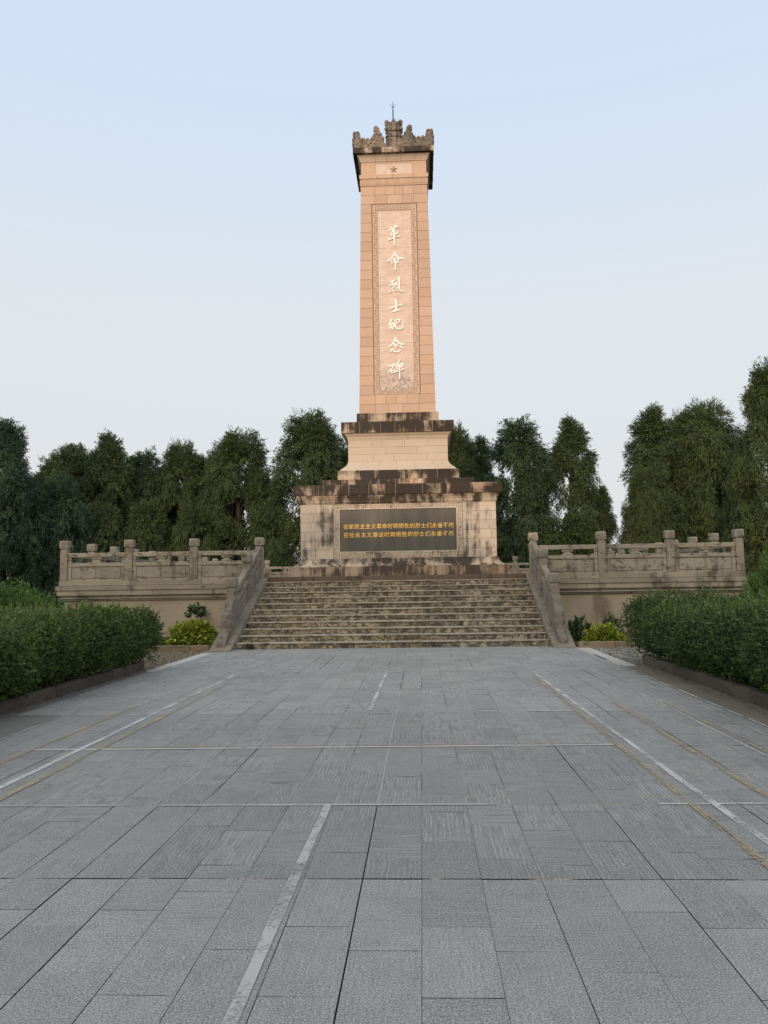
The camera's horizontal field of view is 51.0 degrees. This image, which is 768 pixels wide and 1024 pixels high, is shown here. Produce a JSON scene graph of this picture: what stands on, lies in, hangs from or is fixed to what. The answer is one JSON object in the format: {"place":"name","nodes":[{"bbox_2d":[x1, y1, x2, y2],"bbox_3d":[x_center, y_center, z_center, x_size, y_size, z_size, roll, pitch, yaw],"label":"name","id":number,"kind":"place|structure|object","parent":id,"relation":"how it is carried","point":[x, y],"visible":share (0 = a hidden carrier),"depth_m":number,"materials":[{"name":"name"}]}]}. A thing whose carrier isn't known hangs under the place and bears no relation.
{"place":"outdoors","nodes":[
{"label":"outdoors","id":0,"kind":"place"},
{"bbox_2d":[0,671,147,738],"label":"cement path","id":1,"kind":"structure","parent":0,"point":[11,723],"depth_m":9.38,"materials":[{"name":"grey concrete"}]},
{"bbox_2d":[99,651,207,670],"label":"pebble path","id":2,"kind":"structure","parent":0,"point":[160,659],"depth_m":17.14,"materials":[{"name":"grey gravel"}]},
{"bbox_2d":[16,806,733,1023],"bbox_3d":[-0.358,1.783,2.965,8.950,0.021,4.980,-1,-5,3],"label":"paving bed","id":3,"kind":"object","parent":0,"point":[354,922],"visible":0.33,"depth_m":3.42,"materials":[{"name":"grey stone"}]},
{"bbox_2d":[4,592,762,697],"bbox_3d":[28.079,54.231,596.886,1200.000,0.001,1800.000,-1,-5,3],"label":"ground","id":4,"kind":"structure","parent":0,"point":[727,676],"depth_m":12.69,"materials":[{"name":"green plant"}]},
{"bbox_2d":[0,417,45,604],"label":"cypress tree","id":5,"kind":"object","parent":4,"relation":"on","point":[15,477],"visible":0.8,"depth_m":42.57,"materials":[{"name":"green plant"}]},
{"bbox_2d":[0,489,58,607],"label":"cypress","id":6,"kind":"object","parent":4,"relation":"on","point":[30,575],"visible":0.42,"depth_m":43.37,"materials":[{"name":"green plant"}]},
{"bbox_2d":[0,577,67,613],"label":"feathery shrub","id":7,"kind":"object","parent":4,"relation":"on","point":[8,597],"visible":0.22,"depth_m":17.70,"materials":[{"name":"green plant"}]},
{"bbox_2d":[25,469,50,509],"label":"cypress tree","id":8,"kind":"object","parent":4,"relation":"on","point":[38,475],"visible":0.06,"depth_m":51.01,"materials":[{"name":"green plant"}]},
{"bbox_2d":[35,451,60,487],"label":"cypress tree","id":9,"kind":"object","parent":4,"relation":"on","point":[47,463],"visible":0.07,"depth_m":53.15,"materials":[{"name":"green plant"}]},
{"bbox_2d":[33,469,96,608],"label":"cypress","id":10,"kind":"object","parent":4,"relation":"on","point":[59,505],"visible":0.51,"depth_m":45.03,"materials":[{"name":"green plant"}]},
{"bbox_2d":[34,442,105,604],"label":"cypress tree","id":11,"kind":"object","parent":4,"relation":"on","point":[71,456],"visible":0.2,"depth_m":50.90,"materials":[{"name":"green plant"}]},
{"bbox_2d":[0,661,143,714],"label":"stone kerb","id":12,"kind":"structure","parent":4,"relation":"on","point":[43,694],"depth_m":11.34,"materials":[{"name":"stone"}]},
{"bbox_2d":[0,591,165,702],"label":"clipped hedge","id":13,"kind":"object","parent":4,"relation":"on","point":[53,645],"visible":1,"depth_m":11.43,"materials":[{"name":"green plant"}]},
{"bbox_2d":[67,447,104,537],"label":"cypress tree","id":14,"kind":"object","parent":4,"relation":"on","point":[86,451],"visible":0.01,"depth_m":54.01,"materials":[{"name":"green plant"}]},
{"bbox_2d":[74,500,133,562],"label":"juniper","id":15,"kind":"object","parent":4,"relation":"on","point":[107,526],"visible":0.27,"depth_m":47.09,"materials":[{"name":"green plant"}]},
{"bbox_2d":[75,429,137,562],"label":"cypress tree","id":16,"kind":"object","parent":4,"relation":"on","point":[105,463],"visible":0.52,"depth_m":50.43,"materials":[{"name":"green plant"}]},
{"bbox_2d":[110,453,135,509],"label":"cypress tree","id":17,"kind":"object","parent":4,"relation":"on","point":[129,458],"visible":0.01,"depth_m":54.94,"materials":[{"name":"green plant"}]},
{"bbox_2d":[114,496,172,559],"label":"juniper","id":18,"kind":"object","parent":4,"relation":"on","point":[142,523],"visible":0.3,"depth_m":47.71,"materials":[{"name":"green plant"}]},
{"bbox_2d":[118,446,175,543],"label":"cypress tree","id":19,"kind":"object","parent":4,"relation":"on","point":[145,481],"visible":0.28,"depth_m":52.35,"materials":[{"name":"green plant"}]},
{"bbox_2d":[150,436,206,549],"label":"cypress tree","id":20,"kind":"object","parent":4,"relation":"on","point":[184,460],"visible":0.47,"depth_m":52.40,"materials":[{"name":"green plant"}]},
{"bbox_2d":[147,645,209,651],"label":"bed kerb","id":21,"kind":"structure","parent":4,"relation":"on","point":[173,648],"depth_m":18.68,"materials":[{"name":"stone"}]},
{"bbox_2d":[164,499,221,561],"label":"juniper","id":22,"kind":"object","parent":4,"relation":"on","point":[191,525],"visible":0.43,"depth_m":47.20,"materials":[{"name":"green plant"}]},
{"bbox_2d":[174,453,215,549],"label":"cypress tree","id":23,"kind":"object","parent":4,"relation":"on","point":[201,457],"visible":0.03,"depth_m":54.58,"materials":[{"name":"green plant"}]},
{"bbox_2d":[196,448,245,559],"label":"cypress tree","id":24,"kind":"object","parent":4,"relation":"on","point":[206,474],"visible":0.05,"depth_m":52.21,"materials":[{"name":"green plant"}]},
{"bbox_2d":[193,425,283,560],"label":"cypress tree","id":25,"kind":"object","parent":4,"relation":"on","point":[232,459],"visible":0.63,"depth_m":49.90,"materials":[{"name":"green plant"}]},
{"bbox_2d":[245,506,297,571],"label":"juniper","id":26,"kind":"object","parent":4,"relation":"on","point":[282,560],"visible":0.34,"depth_m":46.68,"materials":[{"name":"green plant"}]},
{"bbox_2d":[257,407,344,566],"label":"cypress tree","id":27,"kind":"object","parent":4,"relation":"on","point":[317,437],"visible":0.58,"depth_m":47.52,"materials":[{"name":"green plant"}]},
{"bbox_2d":[309,432,347,483],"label":"cypress tree","id":28,"kind":"object","parent":4,"relation":"on","point":[344,456],"visible":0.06,"depth_m":50.65,"materials":[{"name":"green plant"}]},
{"bbox_2d":[208,574,576,651],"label":"stone staircase","id":29,"kind":"structure","parent":4,"relation":"on","point":[402,613],"depth_m":20.33,"materials":[{"name":"stone"}]},
{"bbox_2d":[217,547,260,647],"bbox_3d":[-3.665,2.072,20.771,0.280,2.539,4.326,-1,-5,3],"label":"stair balustrade","id":30,"kind":"object","parent":29,"relation":"on","point":[240,588],"visible":1,"depth_m":20.16,"materials":[{"name":"stone"}]},
{"bbox_2d":[531,542,567,643],"bbox_3d":[4.136,1.925,20.418,0.280,2.539,4.326,-1,-5,3],"label":"stair balustrade","id":31,"kind":"object","parent":29,"relation":"on","point":[548,584],"visible":0.99,"depth_m":19.24,"materials":[{"name":"stone"}]},
{"bbox_2d":[448,418,481,481],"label":"cypress tree","id":32,"kind":"object","parent":4,"relation":"on","point":[459,450],"visible":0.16,"depth_m":51.79,"materials":[{"name":"green plant"}]},
{"bbox_2d":[464,433,502,511],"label":"cypress tree","id":33,"kind":"object","parent":4,"relation":"on","point":[483,466],"visible":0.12,"depth_m":53.70,"materials":[{"name":"green plant"}]},
{"bbox_2d":[483,413,559,567],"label":"cypress tree","id":34,"kind":"object","parent":4,"relation":"on","point":[528,508],"visible":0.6,"depth_m":46.96,"materials":[{"name":"green plant"}]},
{"bbox_2d":[538,505,596,583],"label":"broadleaf tree","id":35,"kind":"object","parent":4,"relation":"on","point":[573,528],"visible":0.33,"depth_m":45.42,"materials":[{"name":"green plant"}]},
{"bbox_2d":[543,414,606,553],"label":"cypress tree","id":36,"kind":"object","parent":4,"relation":"on","point":[573,467],"visible":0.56,"depth_m":49.03,"materials":[{"name":"green plant"}]},
{"bbox_2d":[590,485,619,553],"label":"cypress tree","id":37,"kind":"object","parent":4,"relation":"on","point":[609,525],"visible":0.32,"depth_m":51.00,"materials":[{"name":"green plant"}]},
{"bbox_2d":[578,641,642,647],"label":"bed kerb","id":38,"kind":"structure","parent":4,"relation":"on","point":[589,644],"depth_m":18.04,"materials":[{"name":"stone"}]},
{"bbox_2d":[615,464,679,553],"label":"cypress tree","id":39,"kind":"object","parent":4,"relation":"on","point":[638,486],"visible":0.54,"depth_m":48.24,"materials":[{"name":"green plant"}]},
{"bbox_2d":[617,401,701,549],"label":"cypress tree","id":40,"kind":"object","parent":4,"relation":"on","point":[655,449],"visible":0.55,"depth_m":49.99,"materials":[{"name":"green plant"}]},
{"bbox_2d":[651,408,722,539],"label":"cypress tree","id":41,"kind":"object","parent":4,"relation":"on","point":[671,421],"visible":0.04,"depth_m":51.67,"materials":[{"name":"green plant"}]},
{"bbox_2d":[619,575,767,691],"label":"clipped hedge","id":42,"kind":"object","parent":4,"relation":"on","point":[729,636],"visible":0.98,"depth_m":11.18,"materials":[{"name":"green plant"}]},
{"bbox_2d":[642,654,767,708],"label":"stone kerb","id":43,"kind":"structure","parent":4,"relation":"on","point":[749,694],"depth_m":10.82,"materials":[{"name":"stone"}]},
{"bbox_2d":[652,395,766,552],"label":"cypress tree","id":44,"kind":"object","parent":4,"relation":"on","point":[709,431],"visible":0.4,"depth_m":49.82,"materials":[{"name":"green plant"}]},
{"bbox_2d":[712,460,766,531],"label":"cypress tree","id":45,"kind":"object","parent":4,"relation":"on","point":[725,492],"visible":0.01,"depth_m":52.58,"materials":[{"name":"green plant"}]},
{"bbox_2d":[719,490,767,593],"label":"juniper","id":46,"kind":"object","parent":4,"relation":"on","point":[728,535],"visible":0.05,"depth_m":43.83,"materials":[{"name":"green plant"}]},
{"bbox_2d":[725,355,767,586],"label":"cypress tree","id":47,"kind":"object","parent":4,"relation":"on","point":[745,478],"visible":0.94,"depth_m":41.25,"materials":[{"name":"green plant"}]},
{"bbox_2d":[741,547,767,595],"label":"feathery shrub","id":48,"kind":"object","parent":4,"relation":"on","point":[760,578],"visible":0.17,"depth_m":17.08,"materials":[{"name":"green plant"}]},
{"bbox_2d":[0,646,767,1023],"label":"paving","id":49,"kind":"structure","parent":0,"point":[168,932],"depth_m":4.53,"materials":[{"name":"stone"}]},
{"bbox_2d":[2,709,79,738],"bbox_3d":[-3.780,2.303,8.517,0.032,0.001,3.000,-1,-5,2],"label":"court line","id":50,"kind":"object","parent":49,"relation":"on","point":[37,725],"visible":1,"depth_m":8.67,"materials":[{"name":"yellow paint"}]},
{"bbox_2d":[0,706,137,763],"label":"court line","id":51,"kind":"object","parent":49,"relation":"on","point":[16,756],"visible":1,"depth_m":8.15,"materials":[{"name":"paint"}]},
{"bbox_2d":[0,682,232,800],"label":"court line","id":52,"kind":"object","parent":49,"relation":"on","point":[44,776],"visible":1,"depth_m":7.00,"materials":[{"name":"paint"}]},
{"bbox_2d":[80,671,152,694],"bbox_3d":[-4.166,2.683,12.722,0.034,0.001,3.000,-1,-5,3],"label":"court line","id":53,"kind":"object","parent":49,"relation":"on","point":[121,681],"visible":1,"depth_m":12.69,"materials":[{"name":"white paint"}]},
{"bbox_2d":[0,672,241,788],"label":"court line","id":54,"kind":"object","parent":49,"relation":"on","point":[47,764],"visible":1,"depth_m":7.48,"materials":[{"name":"white paint"}]},
{"bbox_2d":[146,653,211,671],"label":"edging path","id":55,"kind":"structure","parent":49,"relation":"on","point":[179,662],"depth_m":15.84,"materials":[{"name":"grey concrete"}]},
{"bbox_2d":[139,666,232,705],"bbox_3d":[-2.946,2.659,12.637,0.060,0.001,5.060,-1,-5,3],"label":"court line","id":56,"kind":"object","parent":49,"relation":"on","point":[182,687],"visible":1,"depth_m":11.62,"materials":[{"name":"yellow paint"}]},
{"bbox_2d":[0,803,498,805],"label":"court line","id":57,"kind":"object","parent":49,"relation":"on","point":[276,804],"visible":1,"depth_m":5.46,"materials":[{"name":"white paint"}]},
{"bbox_2d":[245,642,254,649],"bbox_3d":[-3.149,3.143,18.822,0.234,0.231,0.229,-5,-7,39],"label":"leafy weed","id":58,"kind":"object","parent":49,"relation":"on","point":[250,646],"visible":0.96,"depth_m":18.80,"materials":[{"name":"green plant"}]},
{"bbox_2d":[221,804,331,1023],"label":"court line","id":59,"kind":"object","parent":49,"relation":"on","point":[245,987],"visible":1,"depth_m":3.40,"materials":[{"name":"white paint"}]},
{"bbox_2d":[33,744,612,749],"bbox_3d":[-0.586,2.157,7.385,5.341,0.001,0.049,-1,-5,2],"label":"court line","id":60,"kind":"object","parent":49,"relation":"on","point":[322,747],"visible":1,"depth_m":7.38,"materials":[{"name":"paint"}]},
{"bbox_2d":[107,743,592,747],"bbox_3d":[-0.322,2.160,7.457,4.601,0.001,0.048,-1,-5,2],"label":"court line","id":61,"kind":"object","parent":49,"relation":"on","point":[344,745],"visible":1,"depth_m":7.46,"materials":[{"name":"paint"}]},
{"bbox_2d":[368,671,387,709],"bbox_3d":[-0.055,2.528,11.643,0.059,0.001,4.290,-1,-5,3],"label":"court line","id":62,"kind":"object","parent":49,"relation":"on","point":[377,693],"visible":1,"depth_m":10.93,"materials":[{"name":"white paint"}]},
{"bbox_2d":[414,671,528,671],"bbox_3d":[-0.002,2.704,13.630,4.973,0.001,0.040,-1,-5,7],"label":"court line","id":63,"kind":"object","parent":49,"relation":"on","point":[486,671],"visible":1,"depth_m":13.43,"materials":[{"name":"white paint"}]},
{"bbox_2d":[566,710,623,710],"bbox_3d":[2.059,2.284,9.249,1.390,0.001,0.038,-1,-5,3],"label":"court line","id":64,"kind":"object","parent":49,"relation":"on","point":[598,710],"visible":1,"depth_m":9.23,"materials":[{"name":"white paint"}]},
{"bbox_2d":[584,649,635,665],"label":"edging path","id":65,"kind":"structure","parent":49,"relation":"on","point":[611,658],"depth_m":15.46,"materials":[{"name":"white stone"}]},
{"bbox_2d":[531,671,767,844],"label":"court line","id":66,"kind":"object","parent":49,"relation":"on","point":[713,802],"visible":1,"depth_m":6.12,"materials":[{"name":"white paint"}]},
{"bbox_2d":[534,676,767,867],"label":"court line","id":67,"kind":"object","parent":49,"relation":"on","point":[700,810],"visible":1,"depth_m":5.70,"materials":[{"name":"paint"}]},
{"bbox_2d":[570,658,767,756],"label":"court line","id":68,"kind":"object","parent":49,"relation":"on","point":[678,712],"visible":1,"depth_m":8.73,"materials":[{"name":"white paint"}]},
{"bbox_2d":[611,701,767,797],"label":"court line","id":69,"kind":"object","parent":49,"relation":"on","point":[731,773],"visible":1,"depth_m":6.83,"materials":[{"name":"paint"}]},
{"bbox_2d":[659,803,766,803],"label":"court line","id":70,"kind":"object","parent":49,"relation":"on","point":[709,803],"visible":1,"depth_m":5.34,"materials":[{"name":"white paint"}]},
{"bbox_2d":[662,701,767,751],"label":"court line","id":71,"kind":"object","parent":49,"relation":"on","point":[755,745],"visible":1,"depth_m":8.00,"materials":[{"name":"paint"}]},
{"bbox_2d":[0,0,767,578],"label":"sky","id":72,"kind":"structure","parent":0,"point":[180,196],"materials":[{"name":"blue"}]},
{"bbox_2d":[55,571,749,636],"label":"stone terrace","id":73,"kind":"structure","parent":0,"point":[596,598],"depth_m":22.91,"materials":[{"name":"stone"}]},
{"bbox_2d":[73,544,218,562],"bbox_3d":[-8.767,2.351,33.896,0.280,1.165,20.932,-1,-5,3],"label":"stone balustrade","id":74,"kind":"object","parent":73,"relation":"on","point":[91,548],"visible":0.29,"depth_m":27.06,"materials":[{"name":"stone"}]},
{"bbox_2d":[59,537,264,580],"bbox_3d":[-6.415,1.369,23.245,5.980,1.165,0.280,-1,-5,3],"label":"stone balustrade","id":75,"kind":"object","parent":73,"relation":"on","point":[193,566],"visible":0.93,"depth_m":23.18,"materials":[{"name":"stone"}]},
{"bbox_2d":[264,560,293,577],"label":"stone balustrade","id":76,"kind":"object","parent":73,"relation":"on","point":[268,573],"visible":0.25,"depth_m":43.98,"materials":[{"name":"stone"}]},
{"bbox_2d":[288,106,509,576],"bbox_3d":[0.486,-6.581,29.703,7.020,17.980,7.020,-1,-5,3],"label":"granite monument","id":77,"kind":"object","parent":73,"relation":"on","point":[399,496],"visible":1,"depth_m":27.57,"materials":[{"name":"stone"}]},
{"bbox_2d":[504,556,529,573],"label":"stone balustrade","id":78,"kind":"object","parent":73,"relation":"on","point":[515,568],"visible":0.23,"depth_m":43.38,"materials":[{"name":"stone"}]},
{"bbox_2d":[527,529,744,573],"bbox_3d":[7.069,1.114,22.634,5.980,1.165,0.280,-1,-5,3],"label":"stone balustrade","id":79,"kind":"object","parent":73,"relation":"on","point":[670,558],"visible":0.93,"depth_m":22.54,"materials":[{"name":"stone"}]},
{"bbox_2d":[591,533,729,554],"bbox_3d":[10.410,1.989,33.026,0.280,1.165,20.932,-1,-5,3],"label":"stone balustrade","id":80,"kind":"object","parent":73,"relation":"on","point":[713,537],"visible":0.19,"depth_m":26.20,"materials":[{"name":"stone"}]},
{"bbox_2d":[572,631,633,646],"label":"soil bed ground","id":81,"kind":"structure","parent":0,"point":[576,642],"depth_m":19.63,"materials":[{"name":"brown soil"}]},
{"bbox_2d":[567,613,591,640],"bbox_3d":[4.651,2.782,19.233,0.890,0.759,0.795,-1,-5,3],"label":"dark shrub","id":82,"kind":"object","parent":81,"relation":"on","point":[575,623],"visible":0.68,"depth_m":19.14,"materials":[{"name":"green plant"}]},
{"bbox_2d":[580,621,627,640],"bbox_3d":[5.096,2.812,18.630,1.122,0.584,0.962,-1,-5,3],"label":"golden shrub","id":83,"kind":"object","parent":81,"relation":"on","point":[608,631],"visible":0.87,"depth_m":18.44,"materials":[{"name":"yellow plant"}]},
{"bbox_2d":[601,612,626,634],"bbox_3d":[5.453,2.756,19.205,0.720,0.781,0.709,2,-6,-32],"label":"dark shrub","id":84,"kind":"object","parent":81,"relation":"on","point":[614,620],"visible":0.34,"depth_m":19.16,"materials":[{"name":"green plant"}]},
{"bbox_2d":[590,647,678,663],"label":"pebble path","id":85,"kind":"structure","parent":0,"point":[630,653],"depth_m":16.43,"materials":[{"name":"grey gravel"}]},
{"bbox_2d":[619,665,767,727],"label":"cement verge","id":86,"kind":"structure","parent":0,"point":[753,712],"depth_m":10.39,"materials":[{"name":"grey concrete"}]},
{"bbox_2d":[622,666,767,726],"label":"court line","id":87,"kind":"object","parent":86,"relation":"on","point":[706,701],"visible":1,"depth_m":9.64,"materials":[{"name":"white paint"}]},
{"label":"soil bed ground","id":88,"kind":"structure","parent":0,"visible":0},
{"bbox_2d":[149,635,166,645],"bbox_3d":[-5.519,3.075,19.286,0.665,0.484,0.671,4,-7,-44],"label":"leafy weed","id":89,"kind":"object","parent":88,"relation":"on","point":[162,642],"visible":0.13,"depth_m":19.24,"materials":[{"name":"green plant"}]},
{"bbox_2d":[164,618,218,646],"bbox_3d":[-4.587,2.929,19.300,1.354,0.808,1.259,-1,-5,3],"label":"golden shrub","id":90,"kind":"object","parent":88,"relation":"on","point":[202,631],"visible":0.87,"depth_m":19.07,"materials":[{"name":"yellow plant"}]},
{"bbox_2d":[184,601,210,620],"bbox_3d":[-4.604,2.748,19.832,0.664,1.160,0.660,1,-6,-23],"label":"young sapling","id":91,"kind":"object","parent":88,"relation":"on","point":[193,608],"visible":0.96,"depth_m":19.78,"materials":[{"name":"green plant"}]}
]}

